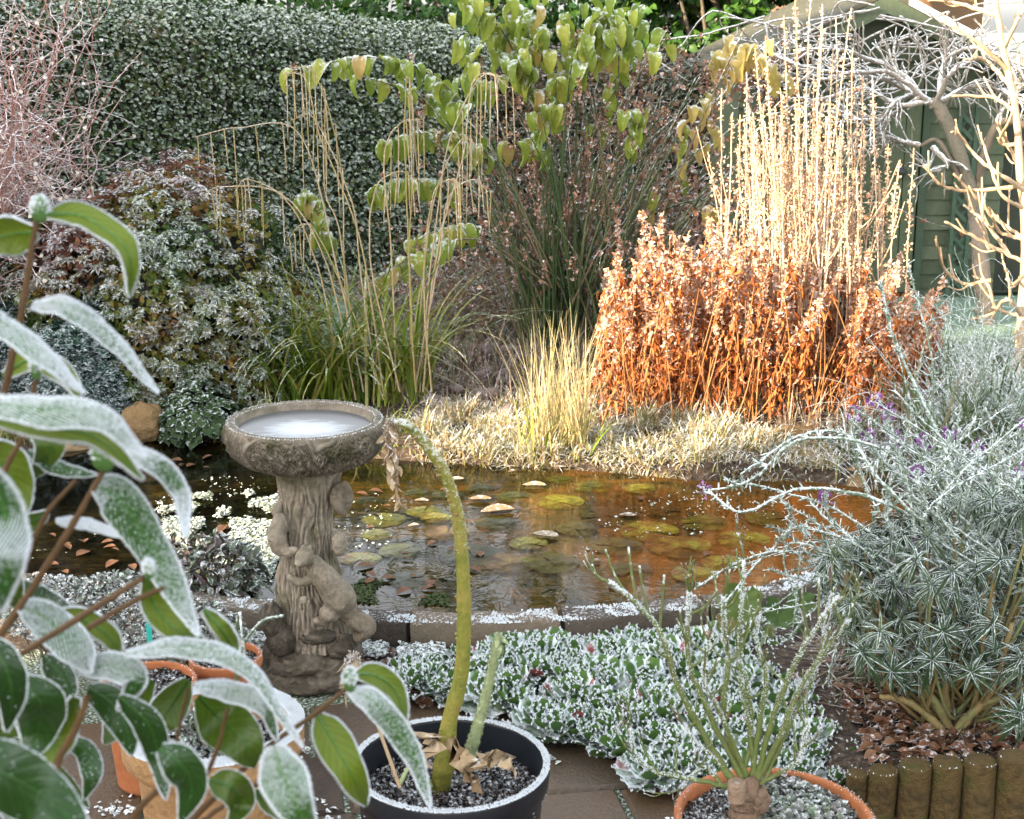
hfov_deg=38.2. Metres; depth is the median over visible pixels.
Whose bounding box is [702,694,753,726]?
saxifrage rosette
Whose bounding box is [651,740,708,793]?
saxifrage rosette
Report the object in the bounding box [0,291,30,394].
shrub
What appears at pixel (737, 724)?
saxifrage rosette
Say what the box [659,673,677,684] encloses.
saxifrage rosette
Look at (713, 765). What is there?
saxifrage rosette
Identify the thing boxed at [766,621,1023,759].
bed debris
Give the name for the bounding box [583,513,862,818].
potted plant
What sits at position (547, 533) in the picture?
curled leaf
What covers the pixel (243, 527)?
floating weed
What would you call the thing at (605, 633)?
saxifrage rosette
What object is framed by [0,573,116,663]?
thyme mound
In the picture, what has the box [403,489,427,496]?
lily pad
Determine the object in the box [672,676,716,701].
saxifrage rosette
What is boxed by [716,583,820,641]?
round leaf plant
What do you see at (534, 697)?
saxifrage rosette
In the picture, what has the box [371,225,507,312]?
stem thicket
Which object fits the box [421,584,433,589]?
fallen leaf
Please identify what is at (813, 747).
saxifrage rosette
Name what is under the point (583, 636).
saxifrage rosette
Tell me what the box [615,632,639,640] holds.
saxifrage rosette
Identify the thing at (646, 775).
saxifrage rosette
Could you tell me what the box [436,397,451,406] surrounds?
cobble
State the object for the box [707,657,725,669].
saxifrage rosette
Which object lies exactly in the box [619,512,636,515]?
curled leaf
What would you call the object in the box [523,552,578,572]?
lily pad
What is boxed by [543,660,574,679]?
saxifrage rosette
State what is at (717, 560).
lily pad
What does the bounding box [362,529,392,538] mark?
lily pad
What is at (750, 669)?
saxifrage rosette
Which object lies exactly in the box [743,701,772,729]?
saxifrage rosette
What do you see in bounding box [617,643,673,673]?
saxifrage rosette
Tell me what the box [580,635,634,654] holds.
saxifrage rosette
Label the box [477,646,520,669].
saxifrage rosette
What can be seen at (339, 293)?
stem thicket
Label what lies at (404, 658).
saxifrage rosette
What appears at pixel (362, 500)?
lily pad
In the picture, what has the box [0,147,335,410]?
flowering shrub
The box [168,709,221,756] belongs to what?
pot greenery
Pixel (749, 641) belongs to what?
saxifrage rosette
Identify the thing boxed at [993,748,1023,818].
log post
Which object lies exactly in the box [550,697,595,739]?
saxifrage rosette
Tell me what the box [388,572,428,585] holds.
lily pad
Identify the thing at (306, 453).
birdbath
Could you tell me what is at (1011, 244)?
shed wall
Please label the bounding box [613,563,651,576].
lily pad
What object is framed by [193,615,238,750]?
green shoot
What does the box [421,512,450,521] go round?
lily pad
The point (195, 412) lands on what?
ivy
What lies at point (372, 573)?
fallen leaf
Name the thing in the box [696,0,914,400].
tall dead stalks
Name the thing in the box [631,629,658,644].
saxifrage rosette
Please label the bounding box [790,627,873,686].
dead stalks
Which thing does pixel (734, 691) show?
saxifrage rosette
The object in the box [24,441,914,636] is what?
water
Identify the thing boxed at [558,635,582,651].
saxifrage rosette
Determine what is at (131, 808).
paving moss
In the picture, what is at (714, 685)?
saxifrage rosette
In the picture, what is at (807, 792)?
gravel
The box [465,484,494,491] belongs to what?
lily pad
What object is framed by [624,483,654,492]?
lily pad
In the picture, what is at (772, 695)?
saxifrage rosette
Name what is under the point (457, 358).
cobble
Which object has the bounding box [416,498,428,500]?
curled leaf
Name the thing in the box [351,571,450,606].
pond weed
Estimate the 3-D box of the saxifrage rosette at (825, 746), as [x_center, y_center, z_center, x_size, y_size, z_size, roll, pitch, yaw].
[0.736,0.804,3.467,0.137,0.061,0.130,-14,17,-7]
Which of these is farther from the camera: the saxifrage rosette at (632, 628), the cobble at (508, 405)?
the cobble at (508, 405)
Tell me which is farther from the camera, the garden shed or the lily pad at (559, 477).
the garden shed
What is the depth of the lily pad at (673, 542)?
4.86 m
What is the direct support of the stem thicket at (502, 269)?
on the ground at (844, 759)
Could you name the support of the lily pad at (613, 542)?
on the water
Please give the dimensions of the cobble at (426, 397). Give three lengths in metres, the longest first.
0.095 x 0.069 x 0.045 m
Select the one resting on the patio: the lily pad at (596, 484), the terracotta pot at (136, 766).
the terracotta pot at (136, 766)
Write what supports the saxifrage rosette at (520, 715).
on the patio
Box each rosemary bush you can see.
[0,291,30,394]
[19,300,137,446]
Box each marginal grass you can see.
[0,385,426,458]
[402,371,868,491]
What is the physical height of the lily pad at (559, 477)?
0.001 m
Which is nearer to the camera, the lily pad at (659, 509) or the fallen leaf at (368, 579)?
the fallen leaf at (368, 579)
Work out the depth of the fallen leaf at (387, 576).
4.57 m
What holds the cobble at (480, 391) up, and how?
on the ground at (844, 759)
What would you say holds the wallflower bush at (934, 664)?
on the ground at (844, 759)
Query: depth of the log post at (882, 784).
3.26 m
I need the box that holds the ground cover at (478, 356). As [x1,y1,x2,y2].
[331,277,959,450]
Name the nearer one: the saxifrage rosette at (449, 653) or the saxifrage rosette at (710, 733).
the saxifrage rosette at (710, 733)
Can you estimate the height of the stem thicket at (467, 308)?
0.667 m
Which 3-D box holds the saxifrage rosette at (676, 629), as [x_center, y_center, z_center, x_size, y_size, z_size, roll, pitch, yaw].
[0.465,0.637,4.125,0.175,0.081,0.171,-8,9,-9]
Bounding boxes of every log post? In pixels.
[845,768,867,803]
[866,762,898,818]
[895,755,931,818]
[928,753,963,818]
[960,752,996,818]
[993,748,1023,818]
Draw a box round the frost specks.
[36,473,783,593]
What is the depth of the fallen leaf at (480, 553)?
4.78 m
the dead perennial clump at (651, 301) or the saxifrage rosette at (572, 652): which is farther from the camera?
the dead perennial clump at (651, 301)
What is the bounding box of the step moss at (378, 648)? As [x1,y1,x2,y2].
[27,545,875,658]
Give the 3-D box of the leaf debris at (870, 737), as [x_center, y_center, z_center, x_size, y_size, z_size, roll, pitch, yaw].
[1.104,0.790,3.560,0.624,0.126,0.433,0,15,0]
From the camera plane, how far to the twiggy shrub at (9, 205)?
6.56 m
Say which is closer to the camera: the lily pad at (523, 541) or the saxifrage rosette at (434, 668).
the saxifrage rosette at (434, 668)
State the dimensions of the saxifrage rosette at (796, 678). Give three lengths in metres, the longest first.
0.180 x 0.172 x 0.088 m
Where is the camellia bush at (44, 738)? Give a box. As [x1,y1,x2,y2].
[0,192,432,818]
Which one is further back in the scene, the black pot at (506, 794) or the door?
the door
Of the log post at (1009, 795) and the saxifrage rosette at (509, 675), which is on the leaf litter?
the saxifrage rosette at (509, 675)
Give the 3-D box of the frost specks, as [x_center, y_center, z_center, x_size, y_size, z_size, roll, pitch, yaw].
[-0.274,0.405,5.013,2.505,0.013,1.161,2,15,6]
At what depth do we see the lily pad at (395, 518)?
5.13 m
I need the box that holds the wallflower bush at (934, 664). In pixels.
[694,259,1023,744]
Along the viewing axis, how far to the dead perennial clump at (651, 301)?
6.18 m
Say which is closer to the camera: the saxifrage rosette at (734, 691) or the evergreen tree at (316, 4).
the saxifrage rosette at (734, 691)
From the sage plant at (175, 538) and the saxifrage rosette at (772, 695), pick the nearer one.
the saxifrage rosette at (772, 695)
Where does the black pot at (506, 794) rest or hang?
on the patio
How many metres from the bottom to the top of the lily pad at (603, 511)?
0.001 m
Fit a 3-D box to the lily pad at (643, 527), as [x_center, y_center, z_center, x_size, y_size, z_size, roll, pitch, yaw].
[0.463,0.408,4.997,0.205,0.001,0.205,0,15,0]
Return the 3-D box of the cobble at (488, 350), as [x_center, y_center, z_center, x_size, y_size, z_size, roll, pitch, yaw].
[-0.129,-0.299,7.439,0.113,0.054,0.082,4,25,-32]
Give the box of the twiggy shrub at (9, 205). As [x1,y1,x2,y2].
[0,0,150,319]
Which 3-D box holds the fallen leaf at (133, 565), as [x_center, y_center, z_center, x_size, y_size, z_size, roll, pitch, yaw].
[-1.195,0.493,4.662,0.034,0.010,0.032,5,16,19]
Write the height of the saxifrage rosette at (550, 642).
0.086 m
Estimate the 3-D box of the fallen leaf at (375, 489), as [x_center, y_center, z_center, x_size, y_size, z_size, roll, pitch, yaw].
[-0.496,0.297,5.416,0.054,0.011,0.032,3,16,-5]
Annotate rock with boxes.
[65,443,89,450]
[121,401,162,442]
[766,425,824,444]
[789,446,832,457]
[846,463,875,486]
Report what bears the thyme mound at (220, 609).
on the patio
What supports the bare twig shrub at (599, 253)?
on the ground at (844, 759)
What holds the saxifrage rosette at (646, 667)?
on the leaf litter
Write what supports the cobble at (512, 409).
on the marginal grass at (708, 429)
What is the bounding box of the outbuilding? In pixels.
[771,0,983,31]
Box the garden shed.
[687,0,1023,296]
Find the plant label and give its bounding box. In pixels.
[145,620,152,642]
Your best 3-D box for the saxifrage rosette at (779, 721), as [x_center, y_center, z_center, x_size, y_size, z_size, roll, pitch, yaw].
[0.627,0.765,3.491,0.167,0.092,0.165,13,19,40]
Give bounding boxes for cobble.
[420,394,440,405]
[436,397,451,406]
[442,361,453,367]
[447,354,458,362]
[447,384,463,394]
[448,404,458,414]
[458,340,475,353]
[470,371,487,381]
[471,388,485,400]
[476,344,496,355]
[484,387,499,399]
[485,365,498,374]
[498,345,518,354]
[500,407,514,414]
[502,403,517,414]
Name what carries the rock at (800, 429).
on the ground at (844, 759)
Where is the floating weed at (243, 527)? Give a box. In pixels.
[156,489,279,589]
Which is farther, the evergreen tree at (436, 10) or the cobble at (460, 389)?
the evergreen tree at (436, 10)
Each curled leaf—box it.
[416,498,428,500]
[468,495,490,498]
[480,504,514,511]
[523,481,545,485]
[532,530,558,535]
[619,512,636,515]
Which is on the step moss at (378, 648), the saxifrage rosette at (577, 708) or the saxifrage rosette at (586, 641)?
the saxifrage rosette at (586, 641)
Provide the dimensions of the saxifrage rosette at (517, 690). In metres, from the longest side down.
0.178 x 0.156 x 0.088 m
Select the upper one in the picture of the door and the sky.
the sky
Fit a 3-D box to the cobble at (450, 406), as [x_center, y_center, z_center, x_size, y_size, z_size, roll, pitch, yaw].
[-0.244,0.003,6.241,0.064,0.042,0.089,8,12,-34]
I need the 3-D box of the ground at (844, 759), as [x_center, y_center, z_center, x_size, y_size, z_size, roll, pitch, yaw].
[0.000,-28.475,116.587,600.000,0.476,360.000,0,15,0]
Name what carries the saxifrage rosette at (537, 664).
on the saxifrage rosette at (554, 657)
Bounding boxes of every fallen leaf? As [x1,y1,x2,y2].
[76,549,88,555]
[106,559,118,566]
[128,563,136,569]
[217,525,226,532]
[357,562,373,565]
[365,577,374,583]
[366,571,374,576]
[370,488,382,491]
[381,574,395,578]
[396,586,410,593]
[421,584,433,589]
[425,579,435,584]
[470,565,480,571]
[476,551,484,556]
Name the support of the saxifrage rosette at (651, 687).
on the saxifrage rosette at (687, 686)
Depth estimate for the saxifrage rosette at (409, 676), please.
3.83 m
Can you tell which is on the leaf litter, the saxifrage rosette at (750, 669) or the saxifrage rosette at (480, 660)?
the saxifrage rosette at (480, 660)
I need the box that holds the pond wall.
[0,530,934,665]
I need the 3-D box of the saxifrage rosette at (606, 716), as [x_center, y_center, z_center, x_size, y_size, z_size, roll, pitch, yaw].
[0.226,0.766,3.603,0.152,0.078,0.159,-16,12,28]
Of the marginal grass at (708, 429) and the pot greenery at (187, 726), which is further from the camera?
the marginal grass at (708, 429)
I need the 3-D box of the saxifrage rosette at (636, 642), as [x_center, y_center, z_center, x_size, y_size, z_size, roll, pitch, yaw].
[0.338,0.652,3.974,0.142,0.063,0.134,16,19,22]
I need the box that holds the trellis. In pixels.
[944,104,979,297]
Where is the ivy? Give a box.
[157,377,243,449]
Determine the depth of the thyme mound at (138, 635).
3.86 m
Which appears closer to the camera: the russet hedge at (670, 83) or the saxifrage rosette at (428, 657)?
the saxifrage rosette at (428, 657)
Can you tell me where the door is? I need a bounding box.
[776,77,923,291]
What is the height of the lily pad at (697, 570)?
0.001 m
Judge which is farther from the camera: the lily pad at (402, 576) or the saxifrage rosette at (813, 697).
the lily pad at (402, 576)
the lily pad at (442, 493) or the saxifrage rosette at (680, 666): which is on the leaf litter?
the saxifrage rosette at (680, 666)
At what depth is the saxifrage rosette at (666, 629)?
4.11 m
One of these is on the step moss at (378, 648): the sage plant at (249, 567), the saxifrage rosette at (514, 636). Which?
the saxifrage rosette at (514, 636)
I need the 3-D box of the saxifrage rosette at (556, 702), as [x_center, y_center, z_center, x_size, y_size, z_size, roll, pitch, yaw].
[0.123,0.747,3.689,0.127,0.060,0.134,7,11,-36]
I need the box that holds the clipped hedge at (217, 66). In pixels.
[0,0,496,291]
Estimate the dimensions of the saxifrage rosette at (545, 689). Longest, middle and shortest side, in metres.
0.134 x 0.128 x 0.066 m
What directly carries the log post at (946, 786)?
on the patio
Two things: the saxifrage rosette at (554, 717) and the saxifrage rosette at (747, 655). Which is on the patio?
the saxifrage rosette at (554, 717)
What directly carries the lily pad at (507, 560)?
on the water
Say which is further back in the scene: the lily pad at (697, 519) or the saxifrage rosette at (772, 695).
the lily pad at (697, 519)
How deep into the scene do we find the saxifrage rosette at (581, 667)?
3.81 m
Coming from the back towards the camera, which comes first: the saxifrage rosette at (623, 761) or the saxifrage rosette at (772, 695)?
the saxifrage rosette at (772, 695)
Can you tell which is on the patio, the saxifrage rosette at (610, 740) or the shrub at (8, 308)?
the saxifrage rosette at (610, 740)
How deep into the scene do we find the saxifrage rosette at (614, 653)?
3.89 m
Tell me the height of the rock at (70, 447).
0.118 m
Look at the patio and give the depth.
3.45 m
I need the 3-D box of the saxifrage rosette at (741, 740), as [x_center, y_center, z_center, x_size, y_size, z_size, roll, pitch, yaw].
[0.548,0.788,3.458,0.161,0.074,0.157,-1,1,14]
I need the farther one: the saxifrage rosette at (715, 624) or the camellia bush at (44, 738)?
the saxifrage rosette at (715, 624)
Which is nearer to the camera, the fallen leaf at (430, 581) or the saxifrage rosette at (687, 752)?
the saxifrage rosette at (687, 752)
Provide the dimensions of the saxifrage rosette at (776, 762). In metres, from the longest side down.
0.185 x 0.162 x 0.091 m
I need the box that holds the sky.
[172,0,1023,32]
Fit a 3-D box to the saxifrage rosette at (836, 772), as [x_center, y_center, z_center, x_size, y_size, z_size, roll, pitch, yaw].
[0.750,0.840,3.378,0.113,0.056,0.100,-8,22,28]
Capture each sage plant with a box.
[166,530,214,585]
[175,527,273,598]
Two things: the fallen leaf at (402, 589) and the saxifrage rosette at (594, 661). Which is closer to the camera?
the saxifrage rosette at (594, 661)
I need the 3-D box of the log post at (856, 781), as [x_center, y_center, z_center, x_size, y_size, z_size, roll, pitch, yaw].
[0.768,0.873,3.307,0.049,0.144,0.047,0,15,0]
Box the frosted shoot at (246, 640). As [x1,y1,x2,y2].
[239,612,283,655]
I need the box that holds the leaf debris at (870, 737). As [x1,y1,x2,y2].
[831,680,1023,764]
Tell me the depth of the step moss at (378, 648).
4.10 m
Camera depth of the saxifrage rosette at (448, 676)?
3.82 m
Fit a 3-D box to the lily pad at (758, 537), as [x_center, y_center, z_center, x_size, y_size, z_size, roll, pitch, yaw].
[0.770,0.432,4.913,0.180,0.001,0.183,0,15,0]
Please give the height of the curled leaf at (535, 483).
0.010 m
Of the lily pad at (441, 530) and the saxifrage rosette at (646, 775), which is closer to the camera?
the saxifrage rosette at (646, 775)
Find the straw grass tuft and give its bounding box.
[420,299,627,455]
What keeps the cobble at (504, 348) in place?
on the ground at (844, 759)
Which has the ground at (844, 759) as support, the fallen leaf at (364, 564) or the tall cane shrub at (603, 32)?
the tall cane shrub at (603, 32)
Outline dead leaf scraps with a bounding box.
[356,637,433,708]
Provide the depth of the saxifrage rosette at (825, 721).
3.53 m
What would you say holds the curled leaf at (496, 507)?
on the water
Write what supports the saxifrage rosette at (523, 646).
on the saxifrage rosette at (550, 642)
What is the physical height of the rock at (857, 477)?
0.155 m
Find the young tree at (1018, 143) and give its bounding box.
[922,0,1023,373]
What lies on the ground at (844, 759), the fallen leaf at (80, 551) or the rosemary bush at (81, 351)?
the rosemary bush at (81, 351)
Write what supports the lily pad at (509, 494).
on the water
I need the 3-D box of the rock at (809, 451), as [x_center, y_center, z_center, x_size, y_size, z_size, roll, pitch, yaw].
[1.117,0.218,5.793,0.350,0.126,0.202,0,15,0]
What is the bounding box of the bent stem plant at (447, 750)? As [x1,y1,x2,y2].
[336,414,516,794]
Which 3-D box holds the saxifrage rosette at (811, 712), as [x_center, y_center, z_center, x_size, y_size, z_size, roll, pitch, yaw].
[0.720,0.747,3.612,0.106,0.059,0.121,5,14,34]
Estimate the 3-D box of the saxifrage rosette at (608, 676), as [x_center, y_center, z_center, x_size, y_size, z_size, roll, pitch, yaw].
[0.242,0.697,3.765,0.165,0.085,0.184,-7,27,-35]
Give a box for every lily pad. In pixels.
[340,552,381,563]
[352,496,383,505]
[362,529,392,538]
[363,513,405,524]
[379,543,421,556]
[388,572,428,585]
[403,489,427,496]
[406,506,442,515]
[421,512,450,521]
[426,525,469,538]
[433,491,463,498]
[440,544,503,562]
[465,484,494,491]
[476,516,515,527]
[485,553,540,572]
[497,491,528,500]
[510,536,547,548]
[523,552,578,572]
[539,494,584,507]
[547,475,572,481]
[556,522,596,533]
[573,481,610,490]
[581,506,639,525]
[591,537,642,552]
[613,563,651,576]
[621,521,678,540]
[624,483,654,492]
[647,505,680,514]
[651,536,710,557]
[673,565,717,581]
[683,515,727,528]
[702,555,741,569]
[719,530,769,548]
[748,512,786,524]
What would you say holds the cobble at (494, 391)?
on the ground at (844, 759)
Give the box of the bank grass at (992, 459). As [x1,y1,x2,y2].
[811,312,1023,553]
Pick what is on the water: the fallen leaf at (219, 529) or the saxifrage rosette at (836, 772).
the fallen leaf at (219, 529)
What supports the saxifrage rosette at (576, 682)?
on the saxifrage rosette at (556, 702)
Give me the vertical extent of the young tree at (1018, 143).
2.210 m
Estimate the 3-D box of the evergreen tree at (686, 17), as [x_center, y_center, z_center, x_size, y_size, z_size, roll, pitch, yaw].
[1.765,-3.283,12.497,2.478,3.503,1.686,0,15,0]
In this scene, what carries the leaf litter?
on the patio
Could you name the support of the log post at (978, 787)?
on the patio
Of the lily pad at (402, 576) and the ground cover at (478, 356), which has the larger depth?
the ground cover at (478, 356)
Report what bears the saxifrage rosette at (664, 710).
on the leaf litter
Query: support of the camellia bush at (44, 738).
on the patio
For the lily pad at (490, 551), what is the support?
on the water
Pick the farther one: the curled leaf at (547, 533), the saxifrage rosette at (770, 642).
the curled leaf at (547, 533)
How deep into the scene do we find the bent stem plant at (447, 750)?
2.84 m
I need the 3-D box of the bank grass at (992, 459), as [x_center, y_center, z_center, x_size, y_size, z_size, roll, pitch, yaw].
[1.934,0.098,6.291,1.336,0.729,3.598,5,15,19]
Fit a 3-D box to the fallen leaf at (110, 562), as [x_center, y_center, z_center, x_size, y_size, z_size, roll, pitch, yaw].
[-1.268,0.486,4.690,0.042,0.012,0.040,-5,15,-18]
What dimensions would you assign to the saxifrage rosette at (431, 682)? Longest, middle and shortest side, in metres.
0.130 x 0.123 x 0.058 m
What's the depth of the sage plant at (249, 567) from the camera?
4.34 m
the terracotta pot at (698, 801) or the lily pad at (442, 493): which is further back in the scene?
the lily pad at (442, 493)
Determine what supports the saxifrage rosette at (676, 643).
on the saxifrage rosette at (639, 649)
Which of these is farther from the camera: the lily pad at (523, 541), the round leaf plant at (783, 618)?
the lily pad at (523, 541)
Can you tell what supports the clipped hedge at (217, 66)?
on the ground at (844, 759)
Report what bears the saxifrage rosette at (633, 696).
on the saxifrage rosette at (597, 698)
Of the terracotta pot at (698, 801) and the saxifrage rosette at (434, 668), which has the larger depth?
the saxifrage rosette at (434, 668)
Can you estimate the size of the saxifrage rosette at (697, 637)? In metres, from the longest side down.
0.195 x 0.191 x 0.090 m
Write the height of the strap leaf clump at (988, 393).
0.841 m
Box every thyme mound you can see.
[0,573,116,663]
[63,568,204,661]
[154,597,252,667]
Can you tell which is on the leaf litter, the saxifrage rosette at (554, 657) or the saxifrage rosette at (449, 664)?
the saxifrage rosette at (449, 664)
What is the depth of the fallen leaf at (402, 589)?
4.47 m
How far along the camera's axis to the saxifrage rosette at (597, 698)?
3.66 m
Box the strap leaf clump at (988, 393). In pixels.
[808,253,1023,474]
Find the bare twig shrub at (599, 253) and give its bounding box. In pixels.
[360,32,963,341]
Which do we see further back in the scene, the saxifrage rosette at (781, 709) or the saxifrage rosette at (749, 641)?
the saxifrage rosette at (749, 641)
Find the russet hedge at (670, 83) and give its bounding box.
[468,35,711,264]
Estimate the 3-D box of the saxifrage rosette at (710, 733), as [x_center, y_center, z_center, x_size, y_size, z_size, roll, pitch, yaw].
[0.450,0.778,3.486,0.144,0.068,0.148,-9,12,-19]
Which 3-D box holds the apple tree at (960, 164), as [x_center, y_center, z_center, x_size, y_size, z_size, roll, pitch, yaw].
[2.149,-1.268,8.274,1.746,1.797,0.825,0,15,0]
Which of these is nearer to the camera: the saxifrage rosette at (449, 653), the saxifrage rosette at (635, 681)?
the saxifrage rosette at (635, 681)
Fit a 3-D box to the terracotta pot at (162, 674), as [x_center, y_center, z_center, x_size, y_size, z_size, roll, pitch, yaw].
[-0.833,0.742,3.417,0.220,0.258,0.219,0,15,0]
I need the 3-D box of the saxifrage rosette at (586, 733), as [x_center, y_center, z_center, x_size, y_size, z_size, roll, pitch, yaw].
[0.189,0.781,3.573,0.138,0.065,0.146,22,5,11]
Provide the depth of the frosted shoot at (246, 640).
3.53 m
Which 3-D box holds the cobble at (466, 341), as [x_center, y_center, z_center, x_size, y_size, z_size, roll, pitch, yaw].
[-0.227,-0.313,7.548,0.090,0.059,0.125,-13,27,-26]
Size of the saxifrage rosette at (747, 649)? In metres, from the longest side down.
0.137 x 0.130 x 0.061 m
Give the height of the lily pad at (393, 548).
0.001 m
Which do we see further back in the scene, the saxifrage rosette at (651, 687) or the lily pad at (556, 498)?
the lily pad at (556, 498)
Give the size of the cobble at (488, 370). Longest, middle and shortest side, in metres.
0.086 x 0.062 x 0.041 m
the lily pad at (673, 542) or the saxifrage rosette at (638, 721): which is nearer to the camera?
the saxifrage rosette at (638, 721)
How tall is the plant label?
0.105 m
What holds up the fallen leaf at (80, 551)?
on the water
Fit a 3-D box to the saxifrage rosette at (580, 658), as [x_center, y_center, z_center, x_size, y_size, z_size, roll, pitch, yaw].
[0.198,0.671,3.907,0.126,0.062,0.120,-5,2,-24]
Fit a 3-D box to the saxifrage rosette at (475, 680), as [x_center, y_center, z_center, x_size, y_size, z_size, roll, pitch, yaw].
[-0.066,0.719,3.775,0.190,0.087,0.170,2,33,-2]
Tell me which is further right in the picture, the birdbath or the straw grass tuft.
the straw grass tuft
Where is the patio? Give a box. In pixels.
[0,649,960,818]
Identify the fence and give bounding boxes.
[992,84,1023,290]
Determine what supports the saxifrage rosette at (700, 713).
on the leaf litter
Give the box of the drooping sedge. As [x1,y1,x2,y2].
[153,65,573,406]
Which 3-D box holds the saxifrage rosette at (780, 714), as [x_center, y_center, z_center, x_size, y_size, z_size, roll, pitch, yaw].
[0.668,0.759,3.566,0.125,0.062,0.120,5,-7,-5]
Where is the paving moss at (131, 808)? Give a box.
[86,739,672,818]
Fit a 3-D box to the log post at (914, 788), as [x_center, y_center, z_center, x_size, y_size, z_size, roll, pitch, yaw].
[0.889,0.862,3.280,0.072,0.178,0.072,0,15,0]
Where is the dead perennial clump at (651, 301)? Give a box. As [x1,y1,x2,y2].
[582,209,948,427]
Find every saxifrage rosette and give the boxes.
[387,652,422,668]
[391,660,442,699]
[414,673,450,701]
[416,661,444,676]
[417,652,447,664]
[432,666,480,711]
[440,657,454,671]
[442,644,473,659]
[460,668,512,719]
[469,651,507,673]
[471,639,492,656]
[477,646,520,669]
[481,630,528,649]
[489,678,536,717]
[491,664,537,701]
[502,695,572,739]
[505,638,548,676]
[506,649,555,684]
[513,629,547,646]
[513,694,547,714]
[523,706,585,743]
[528,635,565,660]
[536,650,576,682]
[537,626,570,642]
[538,675,564,697]
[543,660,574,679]
[543,668,604,708]
[547,696,566,704]
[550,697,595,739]
[555,647,580,658]
[556,663,596,680]
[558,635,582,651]
[563,717,612,753]
[565,680,624,720]
[569,651,594,664]
[573,632,600,640]
[574,653,623,688]
[579,636,599,649]
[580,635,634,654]
[582,704,632,748]
[585,724,638,757]
[589,664,629,692]
[593,627,622,637]
[597,648,630,663]
[610,688,638,716]
[611,744,661,784]
[612,623,646,635]
[614,698,661,742]
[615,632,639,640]
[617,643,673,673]
[617,653,670,687]
[623,640,648,648]
[623,751,689,793]
[624,675,658,692]
[629,678,679,721]
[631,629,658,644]
[634,717,679,747]
[639,691,695,721]
[644,633,701,678]
[646,627,672,634]
[648,724,705,770]
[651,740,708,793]
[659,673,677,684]
[661,625,684,634]
[661,651,706,676]
[665,706,722,741]
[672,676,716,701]
[673,626,724,656]
[680,747,750,786]
[682,660,732,694]
[688,721,723,753]
[689,701,719,718]
[692,677,732,715]
[694,645,725,659]
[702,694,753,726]
[706,620,752,640]
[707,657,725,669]
[710,634,735,654]
[717,731,770,750]
[719,662,774,695]
[720,712,771,746]
[721,644,760,657]
[722,654,779,682]
[726,628,767,658]
[727,683,769,720]
[732,653,756,664]
[732,746,780,768]
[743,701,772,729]
[752,680,815,711]
[753,714,819,751]
[761,636,793,648]
[770,715,834,761]
[773,703,802,716]
[776,713,800,721]
[777,668,823,691]
[778,747,826,778]
[784,736,831,772]
[794,703,824,718]
[808,692,830,706]
[816,716,842,738]
[818,741,839,760]
[821,765,852,784]
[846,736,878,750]
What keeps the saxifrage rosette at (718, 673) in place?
on the ground at (844, 759)
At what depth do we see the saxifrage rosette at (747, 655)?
3.90 m
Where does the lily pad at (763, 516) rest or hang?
on the water
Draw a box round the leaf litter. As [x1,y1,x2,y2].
[431,682,716,746]
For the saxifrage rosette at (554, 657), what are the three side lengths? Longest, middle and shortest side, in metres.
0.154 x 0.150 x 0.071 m
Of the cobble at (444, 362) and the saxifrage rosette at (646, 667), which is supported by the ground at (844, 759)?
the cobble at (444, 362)
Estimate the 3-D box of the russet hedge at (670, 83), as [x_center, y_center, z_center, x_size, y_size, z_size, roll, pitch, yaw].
[0.869,-1.887,10.857,2.828,1.718,0.607,2,15,7]
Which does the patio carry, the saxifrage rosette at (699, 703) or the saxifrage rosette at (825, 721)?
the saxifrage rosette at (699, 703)
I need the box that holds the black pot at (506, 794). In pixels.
[359,716,549,818]
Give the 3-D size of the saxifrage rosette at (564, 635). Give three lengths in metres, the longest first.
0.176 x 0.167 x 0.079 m
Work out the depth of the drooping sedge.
6.35 m
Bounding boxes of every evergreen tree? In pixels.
[92,0,355,14]
[317,0,620,46]
[577,0,794,61]
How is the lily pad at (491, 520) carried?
on the water
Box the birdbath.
[221,399,385,696]
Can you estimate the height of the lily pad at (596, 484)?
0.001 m
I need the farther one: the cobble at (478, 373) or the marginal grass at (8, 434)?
the cobble at (478, 373)
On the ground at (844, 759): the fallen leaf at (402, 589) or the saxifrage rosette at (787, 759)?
the saxifrage rosette at (787, 759)
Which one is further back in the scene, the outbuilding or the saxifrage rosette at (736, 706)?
the outbuilding
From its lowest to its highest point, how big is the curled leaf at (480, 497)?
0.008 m
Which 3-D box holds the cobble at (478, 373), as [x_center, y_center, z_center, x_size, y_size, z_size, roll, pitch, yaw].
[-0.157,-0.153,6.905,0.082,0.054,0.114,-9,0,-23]
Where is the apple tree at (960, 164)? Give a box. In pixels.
[756,17,1023,324]
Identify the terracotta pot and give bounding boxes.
[100,661,196,795]
[120,683,304,818]
[189,642,262,683]
[673,767,875,818]
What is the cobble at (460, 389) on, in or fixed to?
on the ground at (844, 759)
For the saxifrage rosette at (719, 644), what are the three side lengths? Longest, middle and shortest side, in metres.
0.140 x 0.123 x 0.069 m
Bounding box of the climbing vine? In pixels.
[649,0,1023,256]
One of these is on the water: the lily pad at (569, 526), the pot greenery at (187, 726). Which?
the lily pad at (569, 526)
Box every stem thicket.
[317,233,482,315]
[370,224,566,346]
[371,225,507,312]
[433,197,591,307]
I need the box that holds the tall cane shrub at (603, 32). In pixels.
[279,0,797,360]
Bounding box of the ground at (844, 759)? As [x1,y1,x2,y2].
[2,33,1023,812]
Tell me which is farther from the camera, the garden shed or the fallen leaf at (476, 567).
the garden shed

